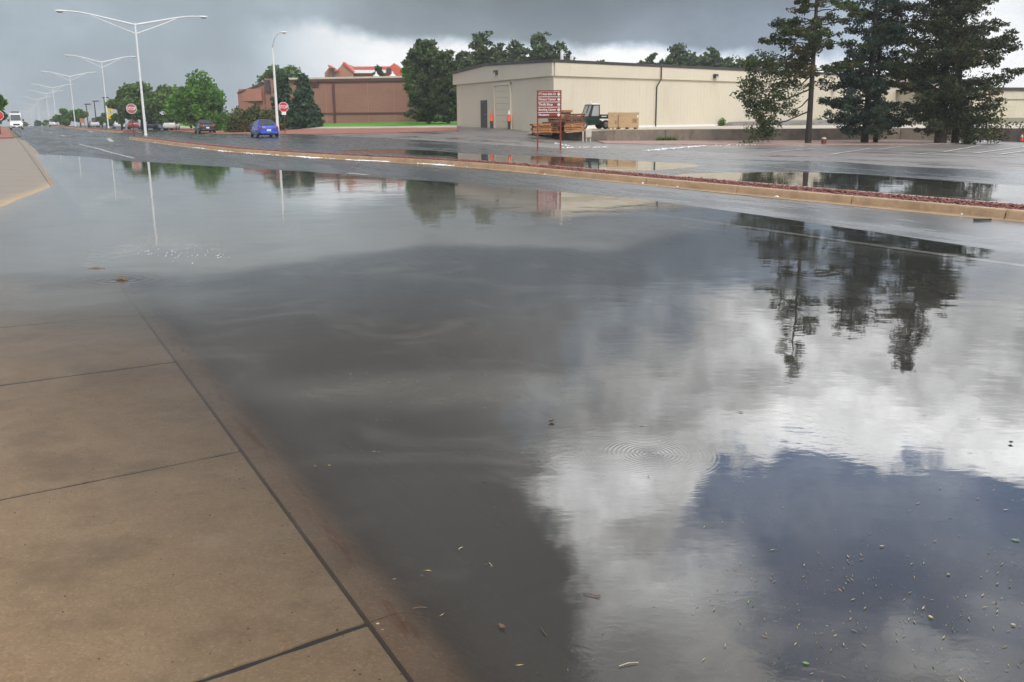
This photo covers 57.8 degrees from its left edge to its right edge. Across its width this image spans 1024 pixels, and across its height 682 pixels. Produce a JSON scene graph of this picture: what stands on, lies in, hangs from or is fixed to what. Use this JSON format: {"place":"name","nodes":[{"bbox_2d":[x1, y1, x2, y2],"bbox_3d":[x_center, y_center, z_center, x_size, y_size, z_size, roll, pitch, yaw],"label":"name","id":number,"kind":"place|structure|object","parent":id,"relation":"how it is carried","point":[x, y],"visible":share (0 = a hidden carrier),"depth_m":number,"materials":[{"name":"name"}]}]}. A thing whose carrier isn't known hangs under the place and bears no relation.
{"place":"outdoors","nodes":[
{"label":"outdoors","id":0,"kind":"place"},
{"bbox_2d":[0,127,13,138],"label":"gravel corner","id":1,"kind":"object","parent":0,"point":[6,133],"visible":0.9,"depth_m":83.78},
{"bbox_2d":[0,94,8,123],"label":"leafy tree","id":2,"kind":"object","parent":1,"relation":"on","point":[3,102],"visible":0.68,"depth_m":92.94,"materials":[{"name":"green plant"}]},
{"bbox_2d":[0,138,407,681],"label":"sidewalk","id":3,"kind":"structure","parent":0,"point":[153,618],"depth_m":3.69,"materials":[{"name":"brown concrete"}]},
{"bbox_2d":[9,337,419,679],"bbox_3d":[-2.135,0.714,4.013,2.132,0.074,7.396,-8,15,-27],"label":"grit","id":4,"kind":"object","parent":3,"relation":"on","point":[210,515],"visible":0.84,"depth_m":3.58,"materials":[{"name":"gravel"}]},
{"bbox_2d":[178,120,456,126],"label":"lawn","id":5,"kind":"structure","parent":0,"point":[404,123],"depth_m":102.66,"materials":[{"name":"green plant"}]},
{"bbox_2d":[252,64,301,86],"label":"leafy tree","id":6,"kind":"object","parent":5,"relation":"on","point":[290,70],"visible":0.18,"depth_m":143.59,"materials":[{"name":"green plant"}]},
{"bbox_2d":[400,46,438,121],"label":"leafy tree","id":7,"kind":"object","parent":5,"relation":"on","point":[405,74],"visible":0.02,"depth_m":107.94,"materials":[{"name":"green plant"}]},
{"bbox_2d":[400,38,446,123],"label":"leafy tree","id":8,"kind":"object","parent":5,"relation":"on","point":[423,57],"visible":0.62,"depth_m":93.17,"materials":[{"name":"green plant"}]},
{"bbox_2d":[427,49,462,123],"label":"leafy tree","id":9,"kind":"object","parent":5,"relation":"on","point":[444,90],"visible":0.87,"depth_m":90.94,"materials":[{"name":"green plant"}]},
{"bbox_2d":[0,149,1023,681],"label":"flood water","id":10,"kind":"structure","parent":0,"point":[302,321],"depth_m":5.42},
{"bbox_2d":[350,372,1022,681],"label":"water debris","id":11,"kind":"object","parent":10,"relation":"on","point":[851,599],"visible":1,"depth_m":3.09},
{"bbox_2d":[0,118,1023,137],"bbox_3d":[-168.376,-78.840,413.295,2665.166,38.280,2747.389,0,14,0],"label":"ground","id":12,"kind":"structure","parent":0,"point":[1018,120],"depth_m":84.49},
{"bbox_2d":[33,120,41,125],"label":"leafy tree","id":13,"kind":"object","parent":12,"relation":"on","point":[37,122],"visible":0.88,"depth_m":291.40,"materials":[{"name":"green plant"}]},
{"bbox_2d":[68,108,88,126],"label":"leafy tree","id":14,"kind":"object","parent":12,"relation":"on","point":[79,113],"visible":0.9,"depth_m":198.06,"materials":[{"name":"green plant"}]},
{"bbox_2d":[84,104,90,126],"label":"parking light","id":15,"kind":"object","parent":12,"relation":"on","point":[87,113],"visible":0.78,"depth_m":184.36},
{"bbox_2d":[95,113,106,127],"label":"leafy tree","id":16,"kind":"object","parent":12,"relation":"on","point":[101,119],"visible":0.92,"depth_m":184.27,"materials":[{"name":"green plant"}]},
{"bbox_2d":[105,118,113,125],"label":"leafy tree","id":17,"kind":"object","parent":12,"relation":"on","point":[110,123],"visible":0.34,"depth_m":169.72,"materials":[{"name":"green plant"}]},
{"bbox_2d":[108,108,112,128],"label":"warning sign","id":18,"kind":"object","parent":12,"relation":"on","point":[110,113],"visible":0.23,"depth_m":151.43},
{"bbox_2d":[104,99,130,129],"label":"leafy tree","id":19,"kind":"object","parent":12,"relation":"on","point":[116,117],"visible":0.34,"depth_m":137.01,"materials":[{"name":"green plant"}]},
{"bbox_2d":[55,10,206,134],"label":"double arm street lamp","id":20,"kind":"object","parent":12,"relation":"on","point":[140,79],"visible":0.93,"depth_m":86.11,"materials":[{"name":"metal"}]},
{"bbox_2d":[126,104,136,135],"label":"stop sign","id":21,"kind":"object","parent":12,"relation":"on","point":[131,109],"visible":0.99,"depth_m":85.35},
{"bbox_2d":[115,80,159,129],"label":"leafy tree","id":22,"kind":"object","parent":12,"relation":"on","point":[126,95],"visible":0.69,"depth_m":132.43,"materials":[{"name":"green plant"}]},
{"bbox_2d":[211,106,231,130],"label":"shrub","id":23,"kind":"object","parent":12,"relation":"on","point":[220,121],"visible":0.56,"depth_m":111.97,"materials":[{"name":"green plant"}]},
{"bbox_2d":[223,102,283,131],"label":"hedge","id":24,"kind":"object","parent":12,"relation":"on","point":[240,121],"visible":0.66,"depth_m":99.88,"materials":[{"name":"green plant"}]},
{"bbox_2d":[267,68,293,127],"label":"conical spruce","id":25,"kind":"object","parent":12,"relation":"on","point":[283,87],"visible":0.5,"depth_m":107.58,"materials":[{"name":"green plant"}]},
{"bbox_2d":[285,72,325,129],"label":"conical spruce","id":26,"kind":"object","parent":12,"relation":"on","point":[304,112],"visible":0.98,"depth_m":103.83,"materials":[{"name":"green plant"}]},
{"bbox_2d":[169,128,456,133],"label":"gravel verge","id":27,"kind":"structure","parent":12,"relation":"on","point":[350,131],"depth_m":87.12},
{"bbox_2d":[145,84,185,129],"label":"leafy tree","id":28,"kind":"object","parent":27,"relation":"on","point":[155,99],"visible":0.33,"depth_m":126.68,"materials":[{"name":"green plant"}]},
{"bbox_2d":[161,69,226,128],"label":"leafy tree","id":29,"kind":"object","parent":27,"relation":"on","point":[192,101],"visible":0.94,"depth_m":118.40,"materials":[{"name":"green plant"}]},
{"bbox_2d":[279,102,287,132],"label":"stop sign","id":30,"kind":"object","parent":27,"relation":"on","point":[283,107],"visible":1,"depth_m":90.18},
{"bbox_2d":[180,125,456,128],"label":"footpath","id":31,"kind":"structure","parent":12,"relation":"on","point":[450,126],"depth_m":91.36,"materials":[{"name":"concrete"}]},
{"bbox_2d":[237,68,415,122],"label":"brick building","id":32,"kind":"structure","parent":12,"relation":"on","point":[376,97],"depth_m":119.41,"materials":[{"name":"brick"}]},
{"bbox_2d":[265,80,270,91],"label":"window","id":33,"kind":"structure","parent":32,"relation":"in","point":[267,82],"depth_m":125.12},
{"bbox_2d":[325,62,401,76],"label":"gabled building","id":34,"kind":"structure","parent":12,"relation":"on","point":[345,69],"depth_m":166.29,"materials":[{"name":"brick"}]},
{"bbox_2d":[372,64,385,75],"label":"dark pine","id":35,"kind":"object","parent":12,"relation":"on","point":[379,71],"visible":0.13,"depth_m":143.82,"materials":[{"name":"green plant"}]},
{"bbox_2d":[452,50,472,68],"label":"leafy tree","id":36,"kind":"object","parent":12,"relation":"on","point":[461,55],"visible":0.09,"depth_m":107.04,"materials":[{"name":"green plant"}]},
{"bbox_2d":[463,31,499,65],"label":"dark pine","id":37,"kind":"object","parent":12,"relation":"on","point":[482,53],"visible":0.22,"depth_m":113.97,"materials":[{"name":"green plant"}]},
{"bbox_2d":[491,42,511,62],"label":"dark pine","id":38,"kind":"object","parent":12,"relation":"on","point":[499,47],"visible":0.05,"depth_m":123.62,"materials":[{"name":"green plant"}]},
{"bbox_2d":[501,39,529,61],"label":"dark pine","id":39,"kind":"object","parent":12,"relation":"on","point":[516,51],"visible":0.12,"depth_m":125.59,"materials":[{"name":"green plant"}]},
{"bbox_2d":[511,31,556,60],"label":"dark pine","id":40,"kind":"object","parent":12,"relation":"on","point":[537,53],"visible":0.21,"depth_m":121.57,"materials":[{"name":"green plant"}]},
{"bbox_2d":[537,90,561,149],"bbox_3d":[1.740,-10.235,43.469,1.149,2.955,0.103,0,14,0],"label":"direction sign","id":41,"kind":"object","parent":12,"relation":"on","point":[548,104],"visible":1,"depth_m":43.25,"materials":[{"name":"metal"}]},
{"bbox_2d":[546,40,575,59],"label":"dark pine","id":42,"kind":"object","parent":12,"relation":"on","point":[559,47],"visible":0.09,"depth_m":123.75,"materials":[{"name":"green plant"}]},
{"bbox_2d":[643,52,657,63],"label":"dark pine","id":43,"kind":"object","parent":12,"relation":"on","point":[650,59],"visible":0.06,"depth_m":135.77,"materials":[{"name":"green plant"}]},
{"bbox_2d":[305,120,1023,171],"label":"parking lot","id":44,"kind":"structure","parent":12,"relation":"on","point":[1007,156],"depth_m":43.04,"materials":[{"name":"asphalt"}]},
{"bbox_2d":[272,31,286,131],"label":"single arm street lamp","id":45,"kind":"object","parent":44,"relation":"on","point":[275,97],"visible":0.96,"depth_m":96.76,"materials":[{"name":"white paint"}]},
{"bbox_2d":[532,132,551,134],"bbox_3d":[1.917,-13.324,59.570,1.205,0.132,1.060,-2,14,-6],"label":"pallet","id":46,"kind":"object","parent":44,"relation":"on","point":[546,133],"visible":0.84,"depth_m":59.08,"materials":[{"name":"brown wood"}]},
{"bbox_2d":[532,130,550,132],"bbox_3d":[1.890,-13.443,59.459,1.205,0.132,1.060,-1,13,-2],"label":"pallet","id":47,"kind":"object","parent":46,"relation":"on","point":[540,131],"visible":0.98,"depth_m":58.96,"materials":[{"name":"brown wood"}]},
{"bbox_2d":[531,128,550,129],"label":"pallet","id":48,"kind":"object","parent":47,"relation":"on","point":[541,128],"visible":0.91,"depth_m":59.02,"materials":[{"name":"brown wood"}]},
{"bbox_2d":[532,126,551,127],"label":"pallet","id":49,"kind":"object","parent":48,"relation":"on","point":[542,126],"visible":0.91,"depth_m":58.99,"materials":[{"name":"brown wood"}]},
{"bbox_2d":[530,123,550,125],"bbox_3d":[1.812,-13.865,59.393,1.205,0.132,1.060,-3,13,-8],"label":"pallet","id":50,"kind":"object","parent":49,"relation":"on","point":[548,124],"visible":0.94,"depth_m":58.93,"materials":[{"name":"brown wood"}]},
{"bbox_2d":[585,129,590,141],"bbox_3d":[4.779,-12.842,57.993,0.360,0.770,0.311,0,14,0],"label":"utility pedestal","id":51,"kind":"object","parent":44,"relation":"on","point":[587,132],"visible":0.93,"depth_m":57.82,"materials":[{"name":"metal"}]},
{"bbox_2d":[554,140,992,151],"bbox_3d":[15.741,-10.229,48.319,26.897,0.182,12.098,-2,14,-5],"label":"hail","id":52,"kind":"object","parent":44,"relation":"on","point":[667,148],"visible":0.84,"depth_m":46.09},
{"bbox_2d":[821,137,826,143],"bbox_3d":[16.936,-10.859,50.337,0.270,0.420,0.263,0,14,0],"label":"stub post","id":53,"kind":"object","parent":44,"relation":"on","point":[823,140],"visible":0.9,"depth_m":50.24,"materials":[{"name":"red paint"}]},
{"bbox_2d":[664,42,691,65],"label":"dark pine","id":54,"kind":"object","parent":12,"relation":"on","point":[677,51],"visible":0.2,"depth_m":130.25,"materials":[{"name":"green plant"}]},
{"bbox_2d":[687,52,701,65],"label":"dark pine","id":55,"kind":"object","parent":12,"relation":"on","point":[694,60],"visible":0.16,"depth_m":128.22,"materials":[{"name":"green plant"}]},
{"bbox_2d":[451,51,965,136],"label":"warehouse","id":56,"kind":"structure","parent":12,"relation":"on","point":[658,95],"depth_m":72.52,"materials":[{"name":"beige"}]},
{"bbox_2d":[480,100,486,127],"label":"door","id":57,"kind":"structure","parent":56,"relation":"in","point":[483,103],"depth_m":75.97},
{"bbox_2d":[495,85,508,128],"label":"roller door","id":58,"kind":"structure","parent":56,"relation":"in","point":[501,92],"depth_m":72.63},
{"bbox_2d":[699,46,729,66],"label":"dark pine","id":59,"kind":"object","parent":12,"relation":"on","point":[713,58],"visible":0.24,"depth_m":134.42,"materials":[{"name":"green plant"}]},
{"bbox_2d":[723,57,731,67],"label":"dark pine","id":60,"kind":"object","parent":12,"relation":"on","point":[725,60],"visible":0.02,"depth_m":136.74,"materials":[{"name":"green plant"}]},
{"bbox_2d":[727,62,735,67],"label":"dark pine","id":61,"kind":"object","parent":12,"relation":"on","point":[732,64],"visible":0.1,"depth_m":129.34,"materials":[{"name":"green plant"}]},
{"bbox_2d":[734,59,743,67],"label":"dark pine","id":62,"kind":"object","parent":12,"relation":"on","point":[737,65],"visible":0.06,"depth_m":127.99,"materials":[{"name":"green plant"}]},
{"bbox_2d":[742,54,758,68],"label":"dark pine","id":63,"kind":"object","parent":12,"relation":"on","point":[750,56],"visible":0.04,"depth_m":127.61,"materials":[{"name":"green plant"}]},
{"bbox_2d":[596,139,962,144],"bbox_3d":[15.174,-12.735,59.351,19.781,0.368,19.462,0,14,0],"label":"gravel bed","id":64,"kind":"object","parent":12,"relation":"on","point":[786,142],"visible":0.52,"depth_m":53.33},
{"bbox_2d":[655,137,677,140],"bbox_3d":[9.891,-12.886,59.352,1.486,0.428,0.575,0,14,0],"label":"grass tuft","id":65,"kind":"object","parent":64,"relation":"on","point":[666,138],"visible":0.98,"depth_m":59.27,"materials":[{"name":"green plant"}]},
{"bbox_2d":[727,0,871,142],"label":"pine tree","id":66,"kind":"object","parent":64,"relation":"on","point":[800,64],"visible":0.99,"depth_m":51.29,"materials":[{"name":"green plant"}]},
{"bbox_2d":[814,0,926,141],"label":"spruce tree","id":67,"kind":"object","parent":64,"relation":"on","point":[877,119],"visible":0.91,"depth_m":51.49,"materials":[{"name":"green plant"}]},
{"bbox_2d":[873,0,1023,143],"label":"fir tree","id":68,"kind":"object","parent":64,"relation":"on","point":[960,42],"visible":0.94,"depth_m":49.59,"materials":[{"name":"green plant"}]},
{"bbox_2d":[552,128,1023,141],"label":"dock wall","id":69,"kind":"structure","parent":12,"relation":"on","point":[1013,134],"depth_m":58.98,"materials":[{"name":"concrete"}]},
{"bbox_2d":[895,87,1023,117],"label":"storage building","id":70,"kind":"structure","parent":12,"relation":"on","point":[1014,105],"depth_m":91.55,"materials":[{"name":"beige"}]},
{"bbox_2d":[995,103,1015,117],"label":"roller door","id":71,"kind":"structure","parent":70,"relation":"in","point":[1010,112],"depth_m":91.48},
{"bbox_2d":[0,0,1023,126],"label":"sky","id":72,"kind":"structure","parent":0,"point":[235,40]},
{"bbox_2d":[8,125,1023,302],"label":"road","id":73,"kind":"structure","parent":0,"point":[969,254],"depth_m":22.03,"materials":[{"name":"asphalt"}]},
{"bbox_2d":[7,111,23,129],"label":"van","id":74,"kind":"object","parent":73,"relation":"on","point":[15,120],"visible":0.99,"depth_m":157.06,"materials":[{"name":"white paint"}]},
{"bbox_2d":[28,90,62,116],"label":"double arm street lamp","id":75,"kind":"object","parent":73,"relation":"on","point":[46,97],"visible":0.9,"depth_m":294.73,"materials":[{"name":"metal"}]},
{"bbox_2d":[49,120,57,125],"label":"parked car","id":76,"kind":"object","parent":73,"relation":"on","point":[52,123],"visible":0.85,"depth_m":222.07,"materials":[{"name":"paint"}]},
{"bbox_2d":[45,125,141,132],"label":"median","id":77,"kind":"object","parent":73,"relation":"on","point":[105,130],"visible":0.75,"depth_m":127.71,"materials":[{"name":"brick"}]},
{"bbox_2d":[41,120,49,125],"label":"leafy tree","id":78,"kind":"object","parent":77,"relation":"on","point":[45,122],"visible":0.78,"depth_m":281.18,"materials":[{"name":"green plant"}]},
{"bbox_2d":[31,84,72,113],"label":"double arm street lamp","id":79,"kind":"object","parent":77,"relation":"on","point":[52,89],"visible":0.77,"depth_m":249.26,"materials":[{"name":"metal"}]},
{"bbox_2d":[52,108,70,125],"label":"leafy tree","id":80,"kind":"object","parent":77,"relation":"on","point":[64,119],"visible":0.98,"depth_m":198.53,"materials":[{"name":"green plant"}]},
{"bbox_2d":[41,71,95,126],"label":"double arm street lamp","id":81,"kind":"object","parent":77,"relation":"on","point":[70,85],"visible":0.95,"depth_m":191.03,"materials":[{"name":"metal"}]},
{"bbox_2d":[89,120,99,127],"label":"parked car","id":82,"kind":"object","parent":73,"relation":"on","point":[93,123],"visible":0.98,"depth_m":183.22,"materials":[{"name":"paint"}]},
{"bbox_2d":[65,55,135,127],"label":"double arm street lamp","id":83,"kind":"object","parent":73,"relation":"on","point":[101,62],"visible":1,"depth_m":146.28,"materials":[{"name":"metal"}]},
{"bbox_2d":[113,121,124,128],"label":"parked car","id":84,"kind":"object","parent":73,"relation":"on","point":[115,124],"visible":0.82,"depth_m":158.82,"materials":[{"name":"paint"}]},
{"bbox_2d":[127,120,140,128],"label":"parked car","id":85,"kind":"object","parent":73,"relation":"on","point":[135,123],"visible":0.91,"depth_m":144.22,"materials":[{"name":"paint"}]},
{"bbox_2d":[146,122,157,129],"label":"parked car","id":86,"kind":"object","parent":73,"relation":"on","point":[149,125],"visible":0.31,"depth_m":134.27,"materials":[{"name":"paint"}]},
{"bbox_2d":[153,120,165,129],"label":"parked car","id":87,"kind":"object","parent":73,"relation":"on","point":[155,124],"visible":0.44,"depth_m":132.24,"materials":[{"name":"paint"}]},
{"bbox_2d":[163,119,179,129],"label":"parked car","id":88,"kind":"object","parent":73,"relation":"on","point":[171,124],"visible":0.99,"depth_m":126.75,"materials":[{"name":"paint"}]},
{"bbox_2d":[194,120,215,133],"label":"sedan","id":89,"kind":"object","parent":73,"relation":"on","point":[203,125],"visible":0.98,"depth_m":99.52,"materials":[{"name":"paint"}]},
{"bbox_2d":[16,138,476,681],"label":"kerb","id":90,"kind":"structure","parent":73,"relation":"on","point":[408,640],"depth_m":3.51,"materials":[{"name":"concrete"}]},
{"bbox_2d":[250,119,278,137],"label":"sedan","id":91,"kind":"object","parent":73,"relation":"on","point":[264,127],"visible":1,"depth_m":75.48,"materials":[{"name":"blue paint"}]},
{"bbox_2d":[127,136,1023,221],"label":"median","id":92,"kind":"object","parent":73,"relation":"on","point":[956,207],"visible":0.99,"depth_m":20.12,"materials":[{"name":"concrete"}]},
{"bbox_2d":[155,142,961,214],"bbox_3d":[-5.394,-6.340,32.785,2.390,0.138,95.927,-9,16,-31],"label":"hail","id":93,"kind":"object","parent":92,"relation":"on","point":[367,160],"visible":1,"depth_m":33.46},
{"bbox_2d":[973,218,991,220],"bbox_3d":[6.985,-1.802,13.756,0.271,0.039,0.038,-1,14,-4],"label":"stick","id":94,"kind":"object","parent":73,"relation":"on","point":[982,219],"visible":1,"depth_m":13.75,"materials":[{"name":"wood"}]},
{"bbox_2d":[542,122,564,123],"bbox_3d":[2.745,-14.237,60.523,1.205,0.132,1.060,8,16,31],"label":"pallet","id":95,"kind":"object","parent":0,"point":[553,122],"visible":0.82,"depth_m":60.18,"materials":[{"name":"brown wood"}]},
{"bbox_2d":[529,124,1023,133],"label":"dock floor","id":96,"kind":"structure","parent":0,"point":[775,126],"depth_m":65.83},
{"bbox_2d":[564,129,584,131],"bbox_3d":[4.053,-13.644,60.069,1.205,0.132,1.060,3,14,13],"label":"pallet","id":97,"kind":"object","parent":96,"relation":"on","point":[573,130],"visible":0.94,"depth_m":59.71,"materials":[{"name":"brown wood"}]},
{"bbox_2d":[564,127,583,128],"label":"pallet","id":98,"kind":"object","parent":97,"relation":"on","point":[573,127],"visible":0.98,"depth_m":59.61,"materials":[{"name":"brown wood"}]},
{"bbox_2d":[564,125,583,126],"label":"pallet","id":99,"kind":"object","parent":98,"relation":"on","point":[573,125],"visible":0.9,"depth_m":59.49,"materials":[{"name":"brown wood"}]},
{"bbox_2d":[565,123,585,124],"bbox_3d":[4.105,-14.071,60.020,1.205,0.132,1.060,3,14,14],"label":"pallet","id":100,"kind":"object","parent":99,"relation":"on","point":[575,123],"visible":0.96,"depth_m":59.55,"materials":[{"name":"brown wood"}]},
{"bbox_2d":[565,120,584,122],"bbox_3d":[4.053,-14.202,59.962,1.205,0.132,1.060,2,14,10],"label":"pallet","id":101,"kind":"object","parent":100,"relation":"on","point":[573,121],"visible":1,"depth_m":59.51,"materials":[{"name":"brown wood"}]},
{"bbox_2d":[564,118,583,119],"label":"pallet","id":102,"kind":"object","parent":101,"relation":"on","point":[573,118],"visible":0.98,"depth_m":59.37,"materials":[{"name":"brown wood"}]},
{"bbox_2d":[563,116,583,117],"bbox_3d":[3.994,-14.473,59.875,1.205,0.132,1.060,3,14,15],"label":"pallet","id":103,"kind":"object","parent":102,"relation":"on","point":[573,116],"visible":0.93,"depth_m":59.39,"materials":[{"name":"brown wood"}]},
{"bbox_2d":[564,114,584,115],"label":"pallet","id":104,"kind":"object","parent":103,"relation":"on","point":[574,114],"visible":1,"depth_m":59.35,"materials":[{"name":"brown wood"}]},
{"bbox_2d":[572,101,607,128],"bbox_3d":[5.583,-15.520,63.703,2.713,1.860,1.253,-5,14,-20],"label":"utility truck","id":105,"kind":"object","parent":96,"relation":"on","point":[593,115],"visible":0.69,"depth_m":63.21,"materials":[{"name":"green paint"}]},
{"bbox_2d":[608,115,617,128],"bbox_3d":[6.745,-14.613,61.910,0.640,0.920,0.725,1,14,7],"label":"carton","id":106,"kind":"object","parent":96,"relation":"on","point":[612,121],"visible":1,"depth_m":61.56,"materials":[{"name":"cardboard"}]},
{"bbox_2d":[608,112,621,114],"bbox_3d":[6.937,-15.299,62.362,0.950,0.178,0.505,0,14,3],"label":"carton","id":107,"kind":"object","parent":106,"relation":"on","point":[614,113],"visible":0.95,"depth_m":62.12,"materials":[{"name":"cardboard"}]},
{"bbox_2d":[618,112,638,128],"bbox_3d":[7.813,-14.917,62.764,1.410,1.089,1.025,-1,14,-3],"label":"carton","id":108,"kind":"object","parent":96,"relation":"on","point":[627,120],"visible":0.79,"depth_m":62.27,"materials":[{"name":"cardboard"}]},
{"bbox_2d":[718,117,725,125],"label":"weed","id":109,"kind":"object","parent":96,"relation":"on","point":[722,123],"visible":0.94,"depth_m":77.27,"materials":[{"name":"green plant"}]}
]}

